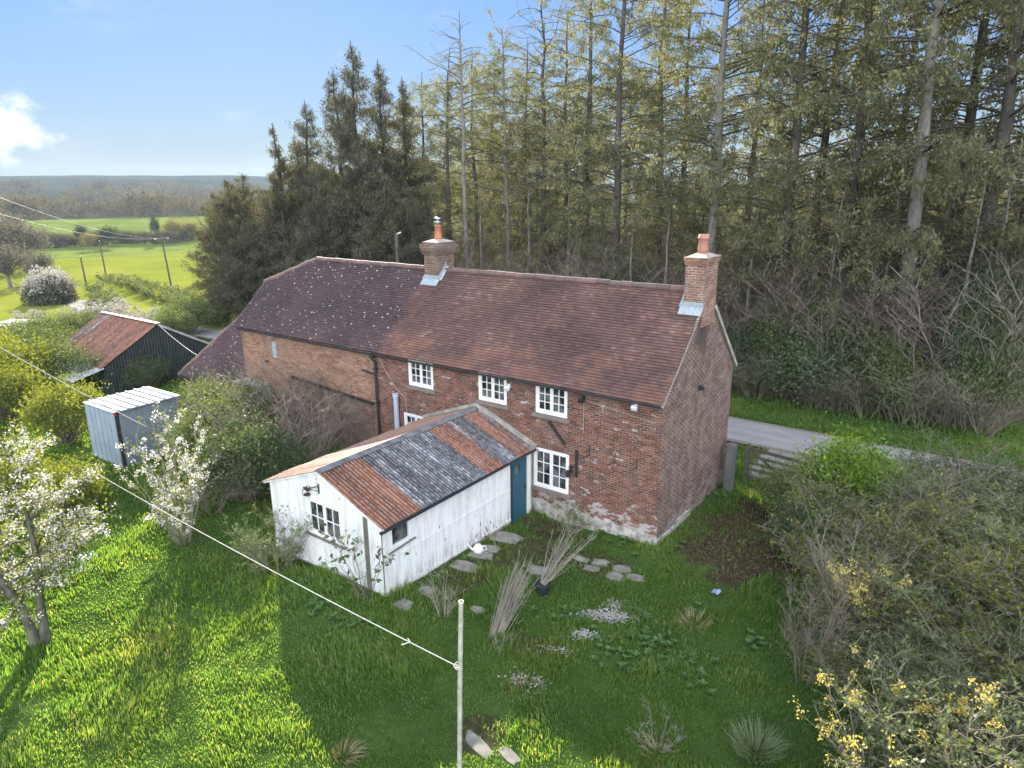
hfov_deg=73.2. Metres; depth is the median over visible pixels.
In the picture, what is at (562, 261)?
bare shrub
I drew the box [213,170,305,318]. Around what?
cypress tree
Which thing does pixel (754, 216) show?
larch tree
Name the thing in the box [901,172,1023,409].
larch tree
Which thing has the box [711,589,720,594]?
plastic bag
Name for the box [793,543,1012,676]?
hedge shrub
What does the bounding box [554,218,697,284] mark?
bare shrub
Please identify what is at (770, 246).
bare shrub
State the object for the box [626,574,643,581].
paving slab
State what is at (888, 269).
larch tree
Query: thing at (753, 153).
larch tree
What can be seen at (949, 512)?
hedge shrub
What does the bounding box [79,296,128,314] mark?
hedge bush
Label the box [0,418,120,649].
blossom tree
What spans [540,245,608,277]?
bare shrub
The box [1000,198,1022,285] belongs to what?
larch tree
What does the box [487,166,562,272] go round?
larch tree
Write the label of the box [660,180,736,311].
larch tree
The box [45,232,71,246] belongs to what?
bare tree
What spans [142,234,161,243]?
bare tree
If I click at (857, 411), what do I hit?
bare shrub
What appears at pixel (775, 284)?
bare shrub
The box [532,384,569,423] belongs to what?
window
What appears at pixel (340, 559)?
rosette shrub
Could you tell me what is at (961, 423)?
bare shrub
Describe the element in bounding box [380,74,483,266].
larch tree
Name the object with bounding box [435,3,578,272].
larch tree
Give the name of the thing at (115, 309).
hedge bush
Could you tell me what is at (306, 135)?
cypress tree
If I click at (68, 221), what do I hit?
overhead wire
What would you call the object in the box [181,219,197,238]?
field tree
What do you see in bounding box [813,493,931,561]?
hedge shrub
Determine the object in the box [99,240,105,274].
utility pole
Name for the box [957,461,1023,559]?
hedge shrub
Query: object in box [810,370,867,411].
bare shrub
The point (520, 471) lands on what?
door
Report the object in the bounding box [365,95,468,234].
larch tree
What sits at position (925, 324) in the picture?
bare shrub
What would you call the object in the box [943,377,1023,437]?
bare shrub
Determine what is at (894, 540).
hedge shrub
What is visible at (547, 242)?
bare shrub
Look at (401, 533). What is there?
window
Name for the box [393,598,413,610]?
paving slab
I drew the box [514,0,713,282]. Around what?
larch tree
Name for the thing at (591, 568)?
paving slab
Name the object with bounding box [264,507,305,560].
wall climber
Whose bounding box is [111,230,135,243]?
bare tree
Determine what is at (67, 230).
overhead wire
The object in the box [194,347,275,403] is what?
bare shrub
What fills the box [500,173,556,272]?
larch tree
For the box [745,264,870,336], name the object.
bare shrub
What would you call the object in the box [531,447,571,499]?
window
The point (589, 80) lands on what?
larch tree
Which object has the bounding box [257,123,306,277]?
cypress tree
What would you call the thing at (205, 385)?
leafy shrub
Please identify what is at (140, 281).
hedge bush
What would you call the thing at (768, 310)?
bare shrub
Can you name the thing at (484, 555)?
paving slab
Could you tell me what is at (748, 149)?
larch tree
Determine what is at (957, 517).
hedge shrub
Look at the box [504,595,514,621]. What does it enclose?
garden stake
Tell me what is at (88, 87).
sky
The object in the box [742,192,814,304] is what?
larch tree
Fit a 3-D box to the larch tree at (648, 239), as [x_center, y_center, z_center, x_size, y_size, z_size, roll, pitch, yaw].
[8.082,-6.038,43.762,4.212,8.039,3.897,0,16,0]
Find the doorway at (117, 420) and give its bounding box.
[115,414,126,467]
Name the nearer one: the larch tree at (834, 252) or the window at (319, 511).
the window at (319, 511)
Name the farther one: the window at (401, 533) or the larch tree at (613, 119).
the larch tree at (613, 119)
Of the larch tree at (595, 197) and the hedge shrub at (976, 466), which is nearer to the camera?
the hedge shrub at (976, 466)
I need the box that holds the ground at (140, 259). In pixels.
[0,175,1023,767]
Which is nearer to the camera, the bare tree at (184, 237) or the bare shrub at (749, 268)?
the bare shrub at (749, 268)
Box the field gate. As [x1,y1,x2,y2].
[743,443,806,482]
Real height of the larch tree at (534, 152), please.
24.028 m
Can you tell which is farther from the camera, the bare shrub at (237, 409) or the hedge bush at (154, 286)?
the hedge bush at (154, 286)
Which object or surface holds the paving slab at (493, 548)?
on the ground at (140, 259)
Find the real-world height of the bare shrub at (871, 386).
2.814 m
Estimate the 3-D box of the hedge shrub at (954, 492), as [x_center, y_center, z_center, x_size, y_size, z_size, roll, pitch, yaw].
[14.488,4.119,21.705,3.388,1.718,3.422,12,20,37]
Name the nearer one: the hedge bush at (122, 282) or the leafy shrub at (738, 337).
the leafy shrub at (738, 337)
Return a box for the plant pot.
[535,579,550,595]
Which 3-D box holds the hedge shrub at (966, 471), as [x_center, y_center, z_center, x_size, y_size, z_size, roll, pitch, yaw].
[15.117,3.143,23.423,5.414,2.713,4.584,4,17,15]
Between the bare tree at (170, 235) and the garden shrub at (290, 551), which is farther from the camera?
the bare tree at (170, 235)
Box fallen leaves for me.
[604,493,837,651]
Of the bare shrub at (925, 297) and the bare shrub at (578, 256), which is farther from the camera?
the bare shrub at (578, 256)
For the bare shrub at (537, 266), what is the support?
on the ground at (140, 259)
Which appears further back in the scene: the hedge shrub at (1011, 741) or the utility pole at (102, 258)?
the utility pole at (102, 258)
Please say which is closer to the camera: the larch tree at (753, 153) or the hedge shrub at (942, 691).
the hedge shrub at (942, 691)
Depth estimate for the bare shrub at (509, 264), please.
50.97 m
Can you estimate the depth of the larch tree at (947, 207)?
34.06 m
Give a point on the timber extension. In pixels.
(434, 490)
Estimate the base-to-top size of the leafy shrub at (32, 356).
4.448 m
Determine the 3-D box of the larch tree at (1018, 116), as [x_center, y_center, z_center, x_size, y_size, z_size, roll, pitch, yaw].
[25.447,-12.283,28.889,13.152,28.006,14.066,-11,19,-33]
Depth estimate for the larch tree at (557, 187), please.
100.62 m
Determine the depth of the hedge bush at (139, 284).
106.13 m
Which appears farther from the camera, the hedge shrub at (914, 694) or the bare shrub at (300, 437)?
the bare shrub at (300, 437)
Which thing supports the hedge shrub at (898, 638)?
on the ground at (140, 259)
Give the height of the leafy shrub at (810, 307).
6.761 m
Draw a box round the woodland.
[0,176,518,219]
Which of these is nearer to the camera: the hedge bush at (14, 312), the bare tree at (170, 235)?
the hedge bush at (14, 312)
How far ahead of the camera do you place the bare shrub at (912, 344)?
30.52 m
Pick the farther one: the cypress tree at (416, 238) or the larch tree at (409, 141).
the larch tree at (409, 141)
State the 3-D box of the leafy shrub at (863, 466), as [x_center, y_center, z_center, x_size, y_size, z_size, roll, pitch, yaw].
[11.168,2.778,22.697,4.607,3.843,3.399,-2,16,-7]
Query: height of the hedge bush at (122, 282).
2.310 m
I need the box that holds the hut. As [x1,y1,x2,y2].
[0,319,36,328]
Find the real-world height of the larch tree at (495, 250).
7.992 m
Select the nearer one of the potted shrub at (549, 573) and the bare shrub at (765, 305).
the potted shrub at (549, 573)
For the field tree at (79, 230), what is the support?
on the ground at (140, 259)
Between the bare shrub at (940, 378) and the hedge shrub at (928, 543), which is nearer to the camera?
the hedge shrub at (928, 543)
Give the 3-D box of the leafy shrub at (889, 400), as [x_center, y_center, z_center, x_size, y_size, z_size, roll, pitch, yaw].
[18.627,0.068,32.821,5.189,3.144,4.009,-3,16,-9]
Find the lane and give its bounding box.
[66,299,1017,485]
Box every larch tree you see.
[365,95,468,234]
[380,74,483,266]
[390,49,517,267]
[396,10,529,268]
[415,131,482,238]
[423,50,527,269]
[426,149,457,239]
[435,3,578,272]
[444,60,541,253]
[454,180,515,269]
[455,96,521,270]
[457,148,514,237]
[458,162,495,235]
[467,41,581,272]
[474,0,596,273]
[476,224,512,269]
[485,5,640,274]
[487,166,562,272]
[488,120,556,273]
[489,0,668,277]
[495,92,572,225]
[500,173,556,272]
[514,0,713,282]
[522,141,610,275]
[525,193,571,274]
[529,73,623,265]
[546,136,576,262]
[568,0,754,282]
[571,153,612,223]
[573,200,633,278]
[575,62,680,271]
[588,0,890,292]
[590,0,779,284]
[596,123,623,237]
[602,216,665,282]
[620,224,670,283]
[626,191,685,283]
[628,174,710,283]
[653,0,848,317]
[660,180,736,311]
[666,0,954,326]
[698,203,743,276]
[718,192,799,366]
[718,210,791,330]
[720,0,960,300]
[720,0,1023,348]
[722,125,782,227]
[739,0,1023,389]
[739,141,781,222]
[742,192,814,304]
[743,121,817,221]
[790,172,886,314]
[791,173,836,295]
[799,171,889,301]
[801,0,1023,281]
[804,0,1023,313]
[811,129,869,218]
[820,193,845,275]
[828,0,1023,397]
[828,220,911,338]
[829,162,939,310]
[845,146,952,334]
[877,160,1010,347]
[884,197,962,329]
[885,125,1022,374]
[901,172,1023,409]
[902,0,1023,298]
[904,8,1023,285]
[936,126,1023,216]
[940,149,1023,295]
[959,170,999,266]
[978,140,1023,259]
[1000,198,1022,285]
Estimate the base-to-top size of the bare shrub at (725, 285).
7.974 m
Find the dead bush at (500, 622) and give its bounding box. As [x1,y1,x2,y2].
[490,546,549,639]
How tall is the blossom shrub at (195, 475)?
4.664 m
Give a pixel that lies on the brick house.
(610, 398)
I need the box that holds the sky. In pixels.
[0,0,1023,190]
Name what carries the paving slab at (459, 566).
on the ground at (140, 259)
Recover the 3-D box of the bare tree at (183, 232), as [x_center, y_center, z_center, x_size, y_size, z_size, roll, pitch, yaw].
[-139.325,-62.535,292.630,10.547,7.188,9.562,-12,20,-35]
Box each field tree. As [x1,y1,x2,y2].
[71,223,90,238]
[78,232,98,249]
[93,222,120,246]
[147,212,161,234]
[159,215,187,232]
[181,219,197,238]
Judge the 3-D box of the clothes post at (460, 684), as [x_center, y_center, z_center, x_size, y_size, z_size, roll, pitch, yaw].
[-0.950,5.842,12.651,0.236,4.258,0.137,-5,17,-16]
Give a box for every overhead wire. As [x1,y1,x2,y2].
[2,198,145,237]
[2,214,166,238]
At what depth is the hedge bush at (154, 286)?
98.23 m
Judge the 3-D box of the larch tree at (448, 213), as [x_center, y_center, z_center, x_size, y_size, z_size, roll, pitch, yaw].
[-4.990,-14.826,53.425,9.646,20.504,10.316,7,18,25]
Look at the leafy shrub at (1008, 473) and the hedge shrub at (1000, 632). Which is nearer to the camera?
the hedge shrub at (1000, 632)
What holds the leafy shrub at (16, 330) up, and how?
on the ground at (140, 259)
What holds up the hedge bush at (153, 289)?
on the ground at (140, 259)
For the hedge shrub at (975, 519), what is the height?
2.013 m
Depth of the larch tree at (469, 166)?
56.91 m
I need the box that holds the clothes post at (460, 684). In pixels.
[453,599,463,767]
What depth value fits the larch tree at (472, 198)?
104.06 m
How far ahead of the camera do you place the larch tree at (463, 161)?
48.94 m
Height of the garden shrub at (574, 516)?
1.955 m
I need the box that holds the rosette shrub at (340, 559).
[315,521,409,600]
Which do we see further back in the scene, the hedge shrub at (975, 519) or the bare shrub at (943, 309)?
the bare shrub at (943, 309)
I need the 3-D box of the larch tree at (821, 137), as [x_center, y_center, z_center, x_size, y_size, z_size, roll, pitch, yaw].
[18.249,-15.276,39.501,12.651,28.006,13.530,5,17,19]
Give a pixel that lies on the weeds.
(621, 664)
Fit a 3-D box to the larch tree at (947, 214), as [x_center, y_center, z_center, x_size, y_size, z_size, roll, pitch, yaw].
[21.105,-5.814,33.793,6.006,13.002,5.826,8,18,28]
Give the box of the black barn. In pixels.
[51,311,208,394]
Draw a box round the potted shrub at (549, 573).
[540,518,595,585]
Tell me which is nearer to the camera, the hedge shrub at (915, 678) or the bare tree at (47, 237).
the hedge shrub at (915, 678)
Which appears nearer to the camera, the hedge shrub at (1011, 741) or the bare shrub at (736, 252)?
the hedge shrub at (1011, 741)
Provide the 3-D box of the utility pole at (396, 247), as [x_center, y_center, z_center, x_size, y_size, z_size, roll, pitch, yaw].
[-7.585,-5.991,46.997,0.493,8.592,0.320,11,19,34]
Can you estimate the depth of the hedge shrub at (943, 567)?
16.48 m
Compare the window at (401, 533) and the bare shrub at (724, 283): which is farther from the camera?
the bare shrub at (724, 283)
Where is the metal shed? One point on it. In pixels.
(106, 425)
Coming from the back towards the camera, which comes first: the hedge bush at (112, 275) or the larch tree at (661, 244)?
the hedge bush at (112, 275)
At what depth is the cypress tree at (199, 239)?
63.84 m
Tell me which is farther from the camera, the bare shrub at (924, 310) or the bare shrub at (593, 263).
the bare shrub at (593, 263)
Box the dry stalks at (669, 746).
[625,697,690,752]
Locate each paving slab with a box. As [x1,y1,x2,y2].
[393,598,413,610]
[419,586,436,596]
[449,560,478,573]
[465,729,494,760]
[467,551,492,559]
[469,605,486,613]
[483,544,499,552]
[486,530,523,543]
[498,746,521,765]
[526,565,548,575]
[572,554,589,563]
[582,565,599,571]
[591,559,609,566]
[606,572,625,582]
[612,565,631,572]
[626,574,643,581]
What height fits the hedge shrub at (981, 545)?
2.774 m
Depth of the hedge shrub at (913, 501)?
21.57 m
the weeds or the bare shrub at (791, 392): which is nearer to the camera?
the weeds
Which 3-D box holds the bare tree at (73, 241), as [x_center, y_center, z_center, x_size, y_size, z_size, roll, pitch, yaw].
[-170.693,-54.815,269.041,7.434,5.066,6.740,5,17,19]
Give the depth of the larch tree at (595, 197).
100.52 m
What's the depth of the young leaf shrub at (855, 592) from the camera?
16.06 m
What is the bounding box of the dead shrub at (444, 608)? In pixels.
[417,563,477,618]
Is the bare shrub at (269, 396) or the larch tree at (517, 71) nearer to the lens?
the bare shrub at (269, 396)
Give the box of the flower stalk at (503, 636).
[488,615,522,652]
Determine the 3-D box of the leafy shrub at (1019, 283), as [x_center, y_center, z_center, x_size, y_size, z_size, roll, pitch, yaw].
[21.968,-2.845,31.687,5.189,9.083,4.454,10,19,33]
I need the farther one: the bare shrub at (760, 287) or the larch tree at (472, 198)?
the larch tree at (472, 198)
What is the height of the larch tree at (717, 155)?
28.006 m
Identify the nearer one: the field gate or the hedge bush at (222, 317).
the field gate
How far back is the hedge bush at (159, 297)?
79.91 m
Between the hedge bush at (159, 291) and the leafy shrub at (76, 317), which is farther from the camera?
the hedge bush at (159, 291)
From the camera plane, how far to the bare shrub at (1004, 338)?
29.82 m
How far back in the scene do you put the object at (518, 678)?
15.48 m
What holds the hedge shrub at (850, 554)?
on the ground at (140, 259)
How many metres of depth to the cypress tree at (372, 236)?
47.98 m
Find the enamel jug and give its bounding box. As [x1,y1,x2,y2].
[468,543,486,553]
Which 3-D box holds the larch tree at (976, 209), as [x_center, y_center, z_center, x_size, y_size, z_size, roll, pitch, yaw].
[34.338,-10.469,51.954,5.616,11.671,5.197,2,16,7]
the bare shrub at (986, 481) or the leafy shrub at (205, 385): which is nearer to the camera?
the bare shrub at (986, 481)
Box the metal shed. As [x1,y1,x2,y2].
[82,386,182,468]
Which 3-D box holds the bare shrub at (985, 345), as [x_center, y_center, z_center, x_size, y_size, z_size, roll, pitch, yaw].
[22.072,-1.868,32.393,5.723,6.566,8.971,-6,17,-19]
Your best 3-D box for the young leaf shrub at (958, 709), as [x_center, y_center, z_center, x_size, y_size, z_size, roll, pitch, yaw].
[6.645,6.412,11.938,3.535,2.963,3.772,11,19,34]
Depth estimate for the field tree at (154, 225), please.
280.66 m
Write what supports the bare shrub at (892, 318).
on the ground at (140, 259)
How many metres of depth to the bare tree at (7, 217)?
183.97 m
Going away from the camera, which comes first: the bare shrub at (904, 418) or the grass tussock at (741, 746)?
the grass tussock at (741, 746)
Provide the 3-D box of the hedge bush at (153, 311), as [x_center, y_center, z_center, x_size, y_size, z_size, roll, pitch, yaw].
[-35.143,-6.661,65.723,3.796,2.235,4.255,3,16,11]
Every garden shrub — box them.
[220,483,314,574]
[546,480,593,536]
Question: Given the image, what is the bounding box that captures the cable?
[0,347,146,426]
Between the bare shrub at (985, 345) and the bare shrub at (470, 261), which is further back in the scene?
the bare shrub at (470, 261)
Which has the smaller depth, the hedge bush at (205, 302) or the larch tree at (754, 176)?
the hedge bush at (205, 302)
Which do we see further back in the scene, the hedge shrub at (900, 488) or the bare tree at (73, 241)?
the bare tree at (73, 241)
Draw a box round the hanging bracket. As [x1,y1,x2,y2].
[302,484,319,493]
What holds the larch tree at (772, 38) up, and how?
on the ground at (140, 259)
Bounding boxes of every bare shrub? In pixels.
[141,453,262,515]
[174,356,340,462]
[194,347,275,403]
[213,375,366,465]
[220,328,335,445]
[276,365,350,455]
[318,374,374,446]
[432,202,484,267]
[451,195,575,273]
[452,217,504,269]
[454,233,536,272]
[485,198,595,266]
[493,261,565,274]
[506,251,588,276]
[510,240,628,277]
[513,242,617,279]
[525,231,688,282]
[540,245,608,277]
[543,233,651,278]
[551,212,630,274]
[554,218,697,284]
[559,238,675,281]
[599,239,687,284]
[604,258,683,283]
[645,180,820,317]
[661,239,733,292]
[667,235,797,349]
[672,237,828,339]
[675,219,754,304]
[681,265,760,339]
[692,242,811,332]
[704,213,835,308]
[717,220,943,389]
[717,239,833,306]
[717,239,866,348]
[721,287,756,334]
[722,250,870,315]
[724,284,851,346]
[726,172,901,294]
[731,340,769,395]
[731,347,757,392]
[732,349,789,399]
[739,338,829,400]
[740,246,963,317]
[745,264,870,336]
[756,368,821,399]
[757,257,936,354]
[767,226,987,332]
[777,563,858,688]
[789,288,944,406]
[790,212,941,302]
[791,376,844,408]
[797,354,863,409]
[800,502,898,639]
[801,275,939,400]
[802,182,1021,299]
[810,353,906,413]
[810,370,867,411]
[813,247,1012,364]
[814,216,1003,339]
[816,238,1022,401]
[822,348,928,418]
[825,270,976,363]
[838,274,1023,417]
[848,257,989,360]
[850,247,1023,369]
[854,366,933,421]
[856,340,977,425]
[865,240,1023,415]
[866,353,981,427]
[867,453,1002,527]
[868,259,1005,338]
[870,250,1023,379]
[886,346,999,426]
[893,367,948,419]
[911,277,1023,405]
[912,372,986,427]
[919,347,1023,433]
[919,370,1005,430]
[925,308,1023,418]
[938,449,1023,513]
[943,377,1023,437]
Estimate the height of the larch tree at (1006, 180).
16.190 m
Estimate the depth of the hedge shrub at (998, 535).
17.30 m
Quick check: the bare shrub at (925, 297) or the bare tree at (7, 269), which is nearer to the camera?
the bare shrub at (925, 297)
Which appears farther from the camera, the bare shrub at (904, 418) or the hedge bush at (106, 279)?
the hedge bush at (106, 279)
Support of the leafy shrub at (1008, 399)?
on the ground at (140, 259)
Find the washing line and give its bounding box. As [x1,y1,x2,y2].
[84,466,456,665]
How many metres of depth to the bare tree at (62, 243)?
264.38 m
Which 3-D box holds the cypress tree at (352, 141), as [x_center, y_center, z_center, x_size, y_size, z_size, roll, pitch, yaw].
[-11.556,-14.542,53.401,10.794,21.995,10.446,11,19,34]
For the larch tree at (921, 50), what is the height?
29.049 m
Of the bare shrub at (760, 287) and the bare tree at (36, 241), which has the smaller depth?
the bare shrub at (760, 287)
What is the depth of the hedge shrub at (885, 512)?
21.33 m
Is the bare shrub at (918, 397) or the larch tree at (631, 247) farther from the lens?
the larch tree at (631, 247)
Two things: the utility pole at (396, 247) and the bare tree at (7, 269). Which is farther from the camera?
the bare tree at (7, 269)
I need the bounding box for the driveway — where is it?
[748,449,869,477]
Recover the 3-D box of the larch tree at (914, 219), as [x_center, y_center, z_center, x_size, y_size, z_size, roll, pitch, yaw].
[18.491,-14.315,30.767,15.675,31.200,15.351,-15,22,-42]
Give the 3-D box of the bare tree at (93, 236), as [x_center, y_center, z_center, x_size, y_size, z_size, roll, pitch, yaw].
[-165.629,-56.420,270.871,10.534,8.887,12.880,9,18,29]
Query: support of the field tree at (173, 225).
on the ground at (140, 259)
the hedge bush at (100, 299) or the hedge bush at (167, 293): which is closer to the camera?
the hedge bush at (167, 293)
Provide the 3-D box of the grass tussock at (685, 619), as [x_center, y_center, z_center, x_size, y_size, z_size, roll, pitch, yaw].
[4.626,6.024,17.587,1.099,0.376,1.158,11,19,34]
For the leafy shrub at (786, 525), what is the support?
on the ground at (140, 259)
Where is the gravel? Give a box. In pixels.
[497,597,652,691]
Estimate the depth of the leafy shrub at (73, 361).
37.38 m
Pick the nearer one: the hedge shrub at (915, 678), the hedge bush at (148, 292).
the hedge shrub at (915, 678)
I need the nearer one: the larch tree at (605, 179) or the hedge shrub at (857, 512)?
the hedge shrub at (857, 512)
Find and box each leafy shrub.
[0,315,62,352]
[0,319,26,350]
[0,324,65,399]
[0,350,52,421]
[0,435,66,519]
[2,369,113,448]
[3,308,80,336]
[10,329,90,388]
[11,449,118,526]
[29,319,85,345]
[40,342,115,395]
[43,306,96,331]
[117,349,178,388]
[144,303,202,336]
[152,382,278,480]
[155,290,216,334]
[161,400,304,515]
[170,366,247,436]
[201,369,290,434]
[241,433,313,500]
[484,259,519,271]
[598,246,661,282]
[723,313,770,388]
[734,286,804,392]
[741,332,830,403]
[747,448,850,521]
[750,303,915,416]
[761,484,851,568]
[775,272,883,377]
[782,411,926,518]
[836,305,932,416]
[854,357,949,423]
[925,221,1023,415]
[929,254,1021,425]
[934,317,1023,430]
[956,453,1023,516]
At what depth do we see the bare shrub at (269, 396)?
29.22 m
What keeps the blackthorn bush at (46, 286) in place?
on the ground at (140, 259)
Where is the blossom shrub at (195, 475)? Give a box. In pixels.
[113,401,224,545]
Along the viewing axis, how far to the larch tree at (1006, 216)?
30.42 m
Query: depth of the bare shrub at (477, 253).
53.56 m
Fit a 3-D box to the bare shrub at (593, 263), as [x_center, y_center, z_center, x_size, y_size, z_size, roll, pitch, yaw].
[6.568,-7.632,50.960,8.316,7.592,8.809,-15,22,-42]
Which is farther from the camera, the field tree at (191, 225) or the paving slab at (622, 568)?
the field tree at (191, 225)
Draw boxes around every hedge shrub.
[748,456,1023,635]
[761,477,1015,631]
[784,512,952,600]
[786,558,1020,684]
[788,570,1023,726]
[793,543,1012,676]
[805,464,968,532]
[806,647,1023,767]
[810,468,989,562]
[811,453,1019,561]
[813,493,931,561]
[818,437,974,523]
[819,709,1023,767]
[822,484,1009,580]
[822,711,1003,767]
[824,503,1023,617]
[830,651,1023,767]
[831,509,1023,641]
[833,642,1023,767]
[834,547,1023,758]
[841,464,1023,557]
[841,580,1023,725]
[847,494,1023,628]
[847,628,1023,767]
[854,514,1021,597]
[861,623,1023,767]
[862,661,1023,767]
[872,574,1023,759]
[873,542,1023,663]
[875,453,996,522]
[876,421,1023,504]
[883,467,1023,564]
[888,427,1023,493]
[897,529,1023,720]
[903,444,1023,520]
[903,492,1015,542]
[910,466,1023,569]
[915,664,1023,767]
[916,505,1023,625]
[919,477,1023,533]
[923,452,1023,505]
[923,528,1023,644]
[933,575,1023,684]
[935,495,1023,591]
[940,559,1023,683]
[950,458,1023,521]
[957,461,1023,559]
[960,653,1023,750]
[971,493,1023,590]
[974,713,1023,764]
[991,730,1023,761]
[996,509,1023,539]
[998,538,1022,567]
[1003,533,1023,559]
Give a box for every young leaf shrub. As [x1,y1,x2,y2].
[788,642,1015,767]
[826,557,911,644]
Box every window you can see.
[305,496,346,549]
[389,519,415,554]
[404,412,422,424]
[406,359,435,393]
[475,372,509,409]
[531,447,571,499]
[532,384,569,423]
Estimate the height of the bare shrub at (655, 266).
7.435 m
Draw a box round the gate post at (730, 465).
[723,442,738,491]
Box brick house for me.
[177,217,737,545]
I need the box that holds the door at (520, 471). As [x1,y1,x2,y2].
[510,454,530,523]
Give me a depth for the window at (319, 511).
19.44 m
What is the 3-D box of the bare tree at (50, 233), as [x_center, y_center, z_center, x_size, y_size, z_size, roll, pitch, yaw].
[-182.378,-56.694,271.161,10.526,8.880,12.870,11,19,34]
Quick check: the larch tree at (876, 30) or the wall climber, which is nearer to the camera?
the wall climber
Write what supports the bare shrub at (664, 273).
on the ground at (140, 259)
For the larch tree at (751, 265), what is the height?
10.002 m
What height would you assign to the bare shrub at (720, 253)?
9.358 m
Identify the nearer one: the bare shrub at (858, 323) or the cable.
the cable
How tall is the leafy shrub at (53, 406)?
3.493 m
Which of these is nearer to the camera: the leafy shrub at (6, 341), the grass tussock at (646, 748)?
the grass tussock at (646, 748)
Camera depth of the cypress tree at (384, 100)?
54.04 m
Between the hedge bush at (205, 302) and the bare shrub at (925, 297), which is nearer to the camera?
the bare shrub at (925, 297)
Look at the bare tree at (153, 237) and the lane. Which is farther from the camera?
the bare tree at (153, 237)
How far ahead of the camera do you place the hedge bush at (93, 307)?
71.86 m
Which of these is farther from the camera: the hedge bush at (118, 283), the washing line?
the hedge bush at (118, 283)
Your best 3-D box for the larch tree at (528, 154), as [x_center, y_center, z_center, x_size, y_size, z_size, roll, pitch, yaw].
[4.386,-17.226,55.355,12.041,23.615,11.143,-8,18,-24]
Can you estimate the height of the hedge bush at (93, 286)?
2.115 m
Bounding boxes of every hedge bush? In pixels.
[10,309,43,318]
[25,308,50,317]
[55,306,90,317]
[71,301,104,318]
[79,294,127,308]
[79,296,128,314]
[81,280,105,292]
[85,287,113,294]
[86,292,121,304]
[88,289,119,300]
[94,271,115,281]
[99,301,132,313]
[101,273,125,282]
[107,273,129,285]
[109,274,141,286]
[112,302,159,319]
[120,277,143,286]
[122,279,147,291]
[124,277,152,292]
[133,280,159,291]
[134,282,158,296]
[137,282,169,298]
[137,310,163,320]
[144,286,163,299]
[148,283,180,297]
[150,287,168,301]
[153,284,200,304]
[156,285,189,305]
[161,287,196,306]
[163,289,194,302]
[168,289,207,302]
[174,289,205,302]
[179,293,227,323]
[197,297,233,326]
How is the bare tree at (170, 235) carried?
on the ground at (140, 259)
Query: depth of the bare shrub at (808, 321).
33.72 m
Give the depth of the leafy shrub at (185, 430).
26.83 m
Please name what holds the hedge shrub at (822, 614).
on the ground at (140, 259)
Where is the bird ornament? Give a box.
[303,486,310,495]
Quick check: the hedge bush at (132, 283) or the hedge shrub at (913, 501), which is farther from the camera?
the hedge bush at (132, 283)
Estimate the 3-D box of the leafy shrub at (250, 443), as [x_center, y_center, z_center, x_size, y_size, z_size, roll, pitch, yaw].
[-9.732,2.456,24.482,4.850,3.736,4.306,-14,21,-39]
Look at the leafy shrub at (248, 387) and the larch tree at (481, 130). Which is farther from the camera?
the larch tree at (481, 130)
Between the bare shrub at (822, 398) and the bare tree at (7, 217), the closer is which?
the bare shrub at (822, 398)
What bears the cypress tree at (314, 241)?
on the ground at (140, 259)
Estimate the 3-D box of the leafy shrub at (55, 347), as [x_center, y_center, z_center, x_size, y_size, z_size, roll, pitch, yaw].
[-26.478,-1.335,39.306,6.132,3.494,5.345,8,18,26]
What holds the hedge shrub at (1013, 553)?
on the ground at (140, 259)
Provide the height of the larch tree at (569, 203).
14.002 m
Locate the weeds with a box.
[273,484,767,695]
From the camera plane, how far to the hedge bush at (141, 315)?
61.66 m
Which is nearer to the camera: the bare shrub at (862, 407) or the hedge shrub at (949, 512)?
the hedge shrub at (949, 512)
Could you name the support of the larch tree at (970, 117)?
on the ground at (140, 259)
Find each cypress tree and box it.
[175,190,255,316]
[188,179,281,319]
[203,173,268,303]
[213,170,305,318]
[246,144,322,284]
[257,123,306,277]
[264,100,353,275]
[275,183,362,273]
[292,68,375,255]
[301,40,435,260]
[339,59,444,258]
[345,172,422,263]
[371,76,451,253]
[374,186,460,267]
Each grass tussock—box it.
[332,732,369,765]
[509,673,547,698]
[639,730,680,760]
[674,603,714,630]
[720,709,791,765]
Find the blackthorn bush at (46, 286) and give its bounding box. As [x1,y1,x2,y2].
[3,264,82,306]
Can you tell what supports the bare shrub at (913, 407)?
on the ground at (140, 259)
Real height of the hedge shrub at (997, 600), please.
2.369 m
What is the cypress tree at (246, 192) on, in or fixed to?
on the ground at (140, 259)
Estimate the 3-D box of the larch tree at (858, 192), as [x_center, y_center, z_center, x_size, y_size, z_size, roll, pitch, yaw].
[19.174,-6.470,38.908,5.717,11.384,6.178,7,17,23]
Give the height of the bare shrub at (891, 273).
9.213 m
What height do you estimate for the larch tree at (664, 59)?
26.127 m
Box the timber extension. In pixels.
[262,403,537,596]
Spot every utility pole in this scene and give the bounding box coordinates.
[80,256,87,289]
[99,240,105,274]
[154,238,171,286]
[394,232,400,262]
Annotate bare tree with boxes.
[0,202,26,258]
[0,204,27,255]
[0,215,63,259]
[0,241,37,287]
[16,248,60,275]
[35,230,59,235]
[38,232,53,248]
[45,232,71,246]
[48,233,73,247]
[65,238,82,246]
[72,231,105,245]
[80,229,111,243]
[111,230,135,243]
[121,230,138,242]
[127,229,154,243]
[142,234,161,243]
[156,229,181,242]
[175,229,192,239]
[178,231,192,240]

